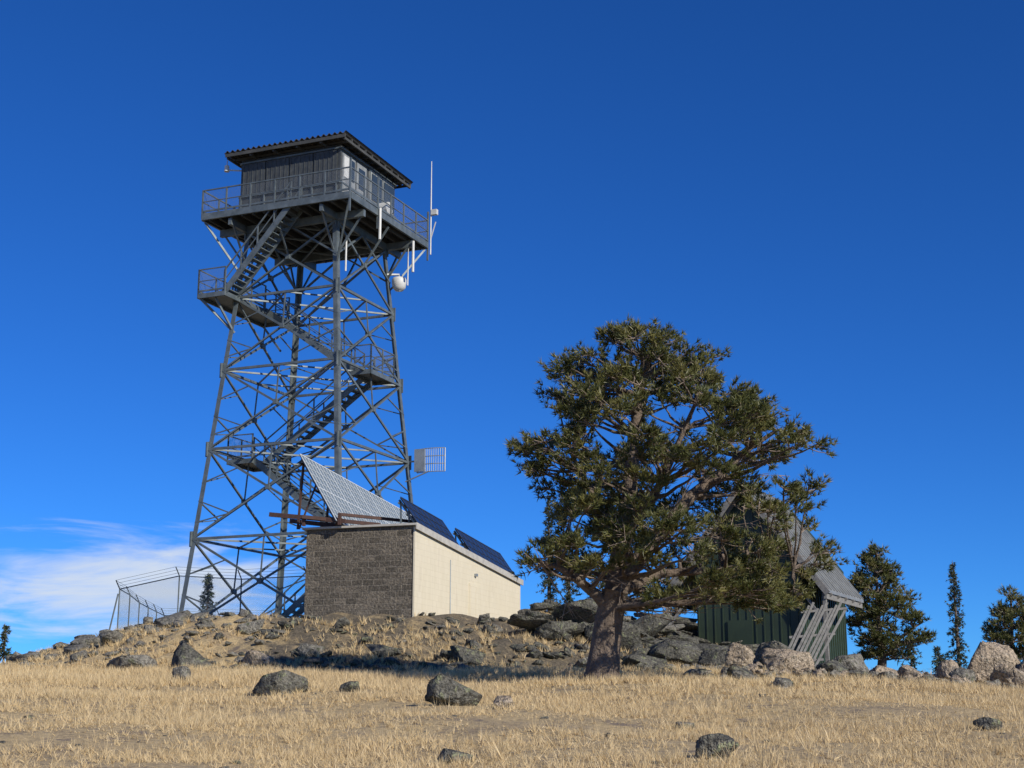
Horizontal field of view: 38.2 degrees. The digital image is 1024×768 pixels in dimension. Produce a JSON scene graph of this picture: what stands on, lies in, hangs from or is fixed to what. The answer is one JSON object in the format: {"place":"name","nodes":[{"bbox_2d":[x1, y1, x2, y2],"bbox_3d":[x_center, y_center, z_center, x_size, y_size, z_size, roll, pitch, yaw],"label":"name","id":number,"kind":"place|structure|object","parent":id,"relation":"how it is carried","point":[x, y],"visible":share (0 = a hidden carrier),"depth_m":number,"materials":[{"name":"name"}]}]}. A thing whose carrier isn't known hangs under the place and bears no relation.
{"place":"outdoors","nodes":[
{"label":"outdoors","id":0,"kind":"place"},
{"bbox_2d":[0,609,1023,767],"bbox_3d":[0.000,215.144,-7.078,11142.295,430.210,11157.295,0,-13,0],"label":"ground","id":1,"kind":"structure","parent":0,"point":[280,644],"depth_m":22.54,"materials":[{"name":"beige plant"}]},
{"bbox_2d":[0,623,13,662],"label":"spruce tree","id":2,"kind":"object","parent":1,"relation":"on","point":[4,637],"visible":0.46,"depth_m":59.13,"materials":[{"name":"green plant"}]},
{"bbox_2d":[106,655,158,669],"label":"boulder","id":3,"kind":"object","parent":1,"relation":"on","point":[132,660],"visible":0.63,"depth_m":44.32,"materials":[{"name":"grey stone"}]},
{"bbox_2d":[172,666,190,680],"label":"boulder","id":4,"kind":"object","parent":1,"relation":"on","point":[182,670],"visible":0.73,"depth_m":35.26,"materials":[{"name":"grey stone"}]},
{"bbox_2d":[171,640,211,668],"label":"boulder","id":5,"kind":"object","parent":1,"relation":"on","point":[184,652],"visible":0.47,"depth_m":43.18,"materials":[{"name":"grey stone"}]},
{"bbox_2d":[109,566,305,629],"bbox_3d":[-11.445,10.556,62.407,9.947,4.250,19.696,0,-13,0],"label":"chain link fence","id":6,"kind":"object","parent":1,"relation":"on","point":[149,608],"visible":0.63,"depth_m":56.05,"materials":[{"name":"metal"}]},
{"bbox_2d":[199,573,216,614],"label":"spruce tree","id":7,"kind":"object","parent":1,"relation":"on","point":[209,593],"visible":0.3,"depth_m":69.49,"materials":[{"name":"green plant"}]},
{"bbox_2d":[241,650,274,666],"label":"boulder","id":8,"kind":"object","parent":1,"relation":"on","point":[254,656],"visible":0.77,"depth_m":43.41,"materials":[{"name":"beige stone"}]},
{"bbox_2d":[252,670,307,695],"bbox_3d":[-4.529,5.889,28.953,1.130,0.551,0.844,-3,-13,13],"label":"boulder","id":9,"kind":"object","parent":1,"relation":"on","point":[282,681],"visible":0.79,"depth_m":28.68,"materials":[{"name":"grey stone"}]},
{"bbox_2d":[296,643,324,656],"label":"boulder","id":10,"kind":"object","parent":1,"relation":"on","point":[307,649],"visible":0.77,"depth_m":45.43,"materials":[{"name":"grey stone"}]},
{"bbox_2d":[179,130,445,617],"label":"fire lookout tower","id":11,"kind":"structure","parent":1,"relation":"on","point":[309,203],"depth_m":64.08,"materials":[{"name":"metal"}]},
{"bbox_2d":[339,681,359,691],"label":"boulder","id":12,"kind":"object","parent":1,"relation":"on","point":[349,685],"visible":0.84,"depth_m":28.72,"materials":[{"name":"grey stone"}]},
{"bbox_2d":[304,526,413,617],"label":"block walls","id":13,"kind":"structure","parent":1,"relation":"on","point":[362,571],"depth_m":50.46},
{"bbox_2d":[302,522,523,585],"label":"roof slab","id":14,"kind":"structure","parent":13,"relation":"on","point":[450,543],"depth_m":52.08,"materials":[{"name":"grey concrete"}]},
{"bbox_2d":[269,512,415,526],"bbox_3d":[-5.884,4.934,51.723,5.223,0.854,2.221,1,-13,-4],"label":"timber roof rack","id":15,"kind":"object","parent":14,"relation":"on","point":[293,518],"visible":0.73,"depth_m":51.27,"materials":[{"name":"brown wood"}]},
{"bbox_2d":[296,454,411,528],"bbox_3d":[-4.961,5.328,56.618,1.689,3.428,11.953,-4,-14,18],"label":"solar panel array","id":16,"kind":"object","parent":14,"relation":"on","point":[337,493],"visible":0.52,"depth_m":53.50,"materials":[{"name":"grey metal"}]},
{"bbox_2d":[398,496,458,544],"bbox_3d":[-2.940,5.001,52.890,0.852,1.416,4.144,-4,-14,18],"label":"solar panel array","id":17,"kind":"object","parent":14,"relation":"on","point":[423,517],"visible":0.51,"depth_m":52.39,"materials":[{"name":"glass"}]},
{"bbox_2d":[453,528,514,574],"bbox_3d":[-1.041,6.750,58.483,0.852,1.508,5.432,-4,-14,18],"label":"solar panel array","id":18,"kind":"object","parent":14,"relation":"on","point":[480,549],"visible":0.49,"depth_m":57.97,"materials":[{"name":"glass"}]},
{"bbox_2d":[412,526,519,618],"bbox_3d":[-1.497,8.216,55.104,0.057,4.380,11.730,-4,-14,18],"label":"side wall render","id":19,"kind":"object","parent":13,"relation":"attached to","point":[500,593],"visible":0.57,"depth_m":53.21,"materials":[{"name":"beige paint"}]},
{"bbox_2d":[450,560,477,613],"bbox_3d":[-1.751,7.923,54.103,0.097,2.700,2.768,-4,-14,18],"label":"vent and conduit","id":20,"kind":"object","parent":19,"relation":"attached to","point":[475,575],"visible":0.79,"depth_m":52.96,"materials":[{"name":"metal"}]},
{"bbox_2d":[469,583,480,617],"bbox_3d":[-1.377,8.663,55.193,0.049,2.350,1.300,-4,-14,18],"label":"service door","id":21,"kind":"structure","parent":19,"relation":"attached to","point":[474,600],"depth_m":55.22,"materials":[{"name":"beige metal"}]},
{"bbox_2d":[6,608,743,674],"bbox_3d":[-3.620,8.491,48.691,27.974,3.083,14.804,0,-13,0],"label":"rock outcrop","id":22,"kind":"object","parent":1,"relation":"on","point":[253,625],"visible":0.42,"depth_m":50.26,"materials":[{"name":"grey stone"}]},
{"bbox_2d":[365,644,401,656],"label":"boulder","id":23,"kind":"object","parent":1,"relation":"on","point":[378,648],"visible":0.81,"depth_m":44.67,"materials":[{"name":"grey stone"}]},
{"bbox_2d":[425,674,482,705],"bbox_3d":[-1.042,5.341,25.469,0.955,0.669,0.771,8,-15,-32],"label":"boulder","id":24,"kind":"object","parent":1,"relation":"on","point":[440,687],"visible":0.81,"depth_m":25.19,"materials":[{"name":"grey stone"}]},
{"bbox_2d":[436,748,472,763],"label":"boulder","id":25,"kind":"object","parent":1,"relation":"on","point":[447,753],"visible":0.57,"depth_m":16.30,"materials":[{"name":"grey stone"}]},
{"bbox_2d":[450,645,485,664],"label":"boulder","id":26,"kind":"object","parent":1,"relation":"on","point":[468,655],"visible":0.81,"depth_m":44.07,"materials":[{"name":"grey stone"}]},
{"bbox_2d":[176,599,762,673],"bbox_3d":[0.440,8.434,48.451,20.434,3.321,14.729,0,-13,0],"label":"rock outcrop","id":27,"kind":"object","parent":1,"relation":"on","point":[531,619],"visible":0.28,"depth_m":47.51,"materials":[{"name":"grey stone"}]},
{"bbox_2d":[0,673,1004,767],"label":"stones","id":28,"kind":"object","parent":1,"relation":"on","point":[544,717],"visible":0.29,"depth_m":19.38,"materials":[{"name":"grey stone"}]},
{"bbox_2d":[493,695,513,708],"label":"boulder","id":29,"kind":"object","parent":1,"relation":"on","point":[497,702],"visible":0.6,"depth_m":23.60,"materials":[{"name":"beige stone"}]},
{"bbox_2d":[536,495,562,611],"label":"spruce tree","id":30,"kind":"object","parent":1,"relation":"on","point":[547,581],"visible":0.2,"depth_m":79.60,"materials":[{"name":"green plant"}]},
{"bbox_2d":[534,621,577,641],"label":"boulder","id":31,"kind":"object","parent":1,"relation":"on","point":[550,630],"visible":0.88,"depth_m":47.60,"materials":[{"name":"grey stone"}]},
{"bbox_2d":[561,526,577,602],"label":"spruce tree","id":32,"kind":"object","parent":1,"relation":"on","point":[568,595],"visible":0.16,"depth_m":81.42,"materials":[{"name":"green plant"}]},
{"bbox_2d":[551,598,597,622],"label":"boulder","id":33,"kind":"object","parent":1,"relation":"on","point":[589,605],"visible":0.48,"depth_m":49.55,"materials":[{"name":"grey stone"}]},
{"bbox_2d":[585,570,635,615],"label":"pine tree","id":34,"kind":"object","parent":1,"relation":"on","point":[600,585],"visible":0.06,"depth_m":65.64,"materials":[{"name":"green plant"}]},
{"bbox_2d":[585,621,641,650],"bbox_3d":[3.351,8.273,48.135,1.895,1.176,1.368,-2,-13,10],"label":"boulder","id":35,"kind":"object","parent":1,"relation":"on","point":[631,636],"visible":0.41,"depth_m":47.58,"materials":[{"name":"grey stone"}]},
{"bbox_2d":[621,652,667,667],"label":"boulder","id":36,"kind":"object","parent":1,"relation":"on","point":[635,658],"visible":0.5,"depth_m":44.21,"materials":[{"name":"grey stone"}]},
{"bbox_2d":[629,613,674,637],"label":"boulder","id":37,"kind":"object","parent":1,"relation":"on","point":[649,627],"visible":0.56,"depth_m":49.44,"materials":[{"name":"grey stone"}]},
{"bbox_2d":[648,639,702,665],"bbox_3d":[5.304,8.602,46.790,2.298,1.059,1.814,3,-13,-13],"label":"boulder","id":38,"kind":"object","parent":1,"relation":"on","point":[682,652],"visible":0.71,"depth_m":46.02,"materials":[{"name":"grey stone"}]},
{"bbox_2d":[504,313,849,681],"bbox_3d":[3.948,2.831,35.159,8.378,9.247,7.337,0,-13,0],"label":"pine tree","id":39,"kind":"object","parent":1,"relation":"on","point":[613,528],"visible":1,"depth_m":34.32,"materials":[{"name":"green plant"}]},
{"bbox_2d":[660,563,695,616],"bbox_3d":[7.114,9.429,62.638,2.208,3.893,1.956,-11,-17,39],"label":"pine tree","id":40,"kind":"object","parent":1,"relation":"on","point":[673,608],"visible":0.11,"depth_m":62.51,"materials":[{"name":"green plant"}]},
{"bbox_2d":[675,721,694,728],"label":"boulder","id":41,"kind":"object","parent":1,"relation":"on","point":[679,725],"visible":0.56,"depth_m":20.99,"materials":[{"name":"grey stone"}]},
{"bbox_2d":[697,649,727,665],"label":"boulder","id":42,"kind":"object","parent":1,"relation":"on","point":[716,657],"visible":0.29,"depth_m":44.62,"materials":[{"name":"grey stone"}]},
{"bbox_2d":[697,643,729,650],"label":"boulder","id":43,"kind":"object","parent":1,"relation":"on","point":[702,646],"visible":0.09,"depth_m":48.17,"materials":[{"name":"grey stone"}]},
{"bbox_2d":[695,733,738,758],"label":"boulder","id":44,"kind":"object","parent":1,"relation":"on","point":[716,740],"visible":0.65,"depth_m":15.50,"materials":[{"name":"grey stone"}]},
{"bbox_2d":[724,665,753,678],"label":"boulder","id":45,"kind":"object","parent":1,"relation":"on","point":[731,669],"visible":0.31,"depth_m":37.67,"materials":[{"name":"grey stone"}]},
{"bbox_2d":[725,642,757,666],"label":"boulder","id":46,"kind":"object","parent":1,"relation":"on","point":[737,654],"visible":0.66,"depth_m":41.65,"materials":[{"name":"beige stone"}]},
{"bbox_2d":[666,491,863,663],"bbox_3d":[9.528,7.780,54.456,6.158,7.538,6.590,-7,-15,26],"label":"green cabin","id":47,"kind":"object","parent":1,"relation":"on","point":[726,624],"visible":0.27,"depth_m":52.28,"materials":[{"name":"metal"}]},
{"bbox_2d":[728,620,752,644],"bbox_3d":[8.012,9.373,51.713,0.900,2.200,0.029,-7,-15,26],"label":"door","id":48,"kind":"structure","parent":47,"relation":"in","point":[738,630],"depth_m":51.85,"materials":[{"name":"green metal"}]},
{"bbox_2d":[772,677,793,688],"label":"boulder","id":49,"kind":"object","parent":1,"relation":"on","point":[780,682],"visible":0.62,"depth_m":32.23,"materials":[{"name":"grey stone"}]},
{"bbox_2d":[755,640,815,669],"bbox_3d":[8.225,8.399,44.301,1.839,1.369,1.359,5,-14,-22],"label":"boulder","id":50,"kind":"object","parent":1,"relation":"on","point":[774,644],"visible":0.25,"depth_m":44.01,"materials":[{"name":"grey stone"}]},
{"bbox_2d":[761,648,814,671],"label":"boulder","id":51,"kind":"object","parent":1,"relation":"on","point":[779,659],"visible":0.55,"depth_m":40.99,"materials":[{"name":"beige stone"}]},
{"bbox_2d":[789,602,846,665],"bbox_3d":[9.885,8.441,48.905,2.473,2.494,0.529,-2,-13,10],"label":"wooden snow fence","id":52,"kind":"object","parent":1,"relation":"on","point":[833,612],"visible":0.66,"depth_m":49.01,"materials":[{"name":"grey wood"}]},
{"bbox_2d":[816,659,848,673],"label":"boulder","id":53,"kind":"object","parent":1,"relation":"on","point":[829,666],"visible":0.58,"depth_m":39.35,"materials":[{"name":"grey stone"}]},
{"bbox_2d":[674,663,1023,689],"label":"rock pile","id":54,"kind":"object","parent":1,"relation":"on","point":[738,674],"visible":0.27,"depth_m":37.65,"materials":[{"name":"grey stone"}]},
{"bbox_2d":[833,654,868,671],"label":"boulder","id":55,"kind":"object","parent":1,"relation":"on","point":[849,661],"visible":0.37,"depth_m":41.48,"materials":[{"name":"grey stone"}]},
{"bbox_2d":[839,665,871,676],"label":"boulder","id":56,"kind":"object","parent":1,"relation":"on","point":[855,672],"visible":0.41,"depth_m":37.12,"materials":[{"name":"grey stone"}]},
{"bbox_2d":[869,665,897,674],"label":"boulder","id":57,"kind":"object","parent":1,"relation":"on","point":[877,668],"visible":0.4,"depth_m":39.67,"materials":[{"name":"beige stone"}]},
{"bbox_2d":[747,662,1023,686],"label":"rock pile","id":58,"kind":"object","parent":1,"relation":"on","point":[796,669],"visible":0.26,"depth_m":38.68,"materials":[{"name":"beige stone"}]},
{"bbox_2d":[878,671,896,679],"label":"boulder","id":59,"kind":"object","parent":1,"relation":"on","point":[888,673],"visible":0.41,"depth_m":37.35,"materials":[{"name":"grey stone"}]},
{"bbox_2d":[845,540,936,666],"bbox_3d":[14.985,9.381,59.407,4.030,6.358,3.366,0,-13,0],"label":"pine tree","id":60,"kind":"object","parent":1,"relation":"on","point":[887,642],"visible":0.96,"depth_m":59.00,"materials":[{"name":"green plant"}]},
{"bbox_2d":[897,664,922,679],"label":"boulder","id":61,"kind":"object","parent":1,"relation":"on","point":[904,670],"visible":0.26,"depth_m":40.10,"materials":[{"name":"beige stone"}]},
{"bbox_2d":[902,634,922,671],"bbox_3d":[17.067,12.000,62.918,1.383,2.987,1.285,0,-13,0],"label":"spruce tree","id":62,"kind":"object","parent":1,"relation":"on","point":[911,662],"visible":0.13,"depth_m":62.96,"materials":[{"name":"green plant"}]},
{"bbox_2d":[931,645,940,672],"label":"spruce tree","id":63,"kind":"object","parent":1,"relation":"on","point":[937,649],"visible":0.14,"depth_m":70.86,"materials":[{"name":"green plant"}]},
{"bbox_2d":[932,654,949,671],"bbox_3d":[18.762,12.837,64.866,1.166,2.090,1.253,0,-13,0],"label":"spruce tree","id":64,"kind":"object","parent":1,"relation":"on","point":[939,658],"visible":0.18,"depth_m":64.94,"materials":[{"name":"green plant"}]},
{"bbox_2d":[934,659,958,678],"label":"boulder","id":65,"kind":"object","parent":1,"relation":"on","point":[944,669],"visible":0.66,"depth_m":41.14,"materials":[{"name":"beige stone"}]},
{"bbox_2d":[943,561,970,668],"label":"spruce tree","id":66,"kind":"object","parent":1,"relation":"on","point":[956,620],"visible":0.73,"depth_m":74.16,"materials":[{"name":"green plant"}]},
{"bbox_2d":[948,668,975,683],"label":"boulder","id":67,"kind":"object","parent":1,"relation":"on","point":[968,674],"visible":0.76,"depth_m":38.70,"materials":[{"name":"grey stone"}]},
{"bbox_2d":[973,717,1002,730],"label":"boulder","id":68,"kind":"object","parent":1,"relation":"on","point":[983,722],"visible":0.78,"depth_m":20.37,"materials":[{"name":"grey stone"}]},
{"bbox_2d":[967,641,1019,682],"bbox_3d":[13.508,7.928,41.658,1.509,1.369,0.914,0,-13,0],"label":"boulder","id":69,"kind":"object","parent":1,"relation":"on","point":[987,658],"visible":0.65,"depth_m":41.36,"materials":[{"name":"beige stone"}]},
{"bbox_2d":[981,583,1023,659],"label":"pine tree","id":70,"kind":"object","parent":1,"relation":"on","point":[1005,614],"visible":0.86,"depth_m":63.98,"materials":[{"name":"green plant"}]},
{"bbox_2d":[989,664,1023,686],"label":"boulder","id":71,"kind":"object","parent":1,"relation":"on","point":[1004,673],"visible":0.56,"depth_m":37.99,"materials":[{"name":"beige stone"}]},
{"bbox_2d":[1018,661,1023,671],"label":"boulder","id":72,"kind":"object","parent":1,"relation":"on","point":[1021,667],"visible":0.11,"depth_m":41.14,"materials":[{"name":"beige stone"}]},
{"bbox_2d":[0,0,1023,673],"label":"sky","id":73,"kind":"structure","parent":0,"point":[829,194],"materials":[{"name":"blue"}]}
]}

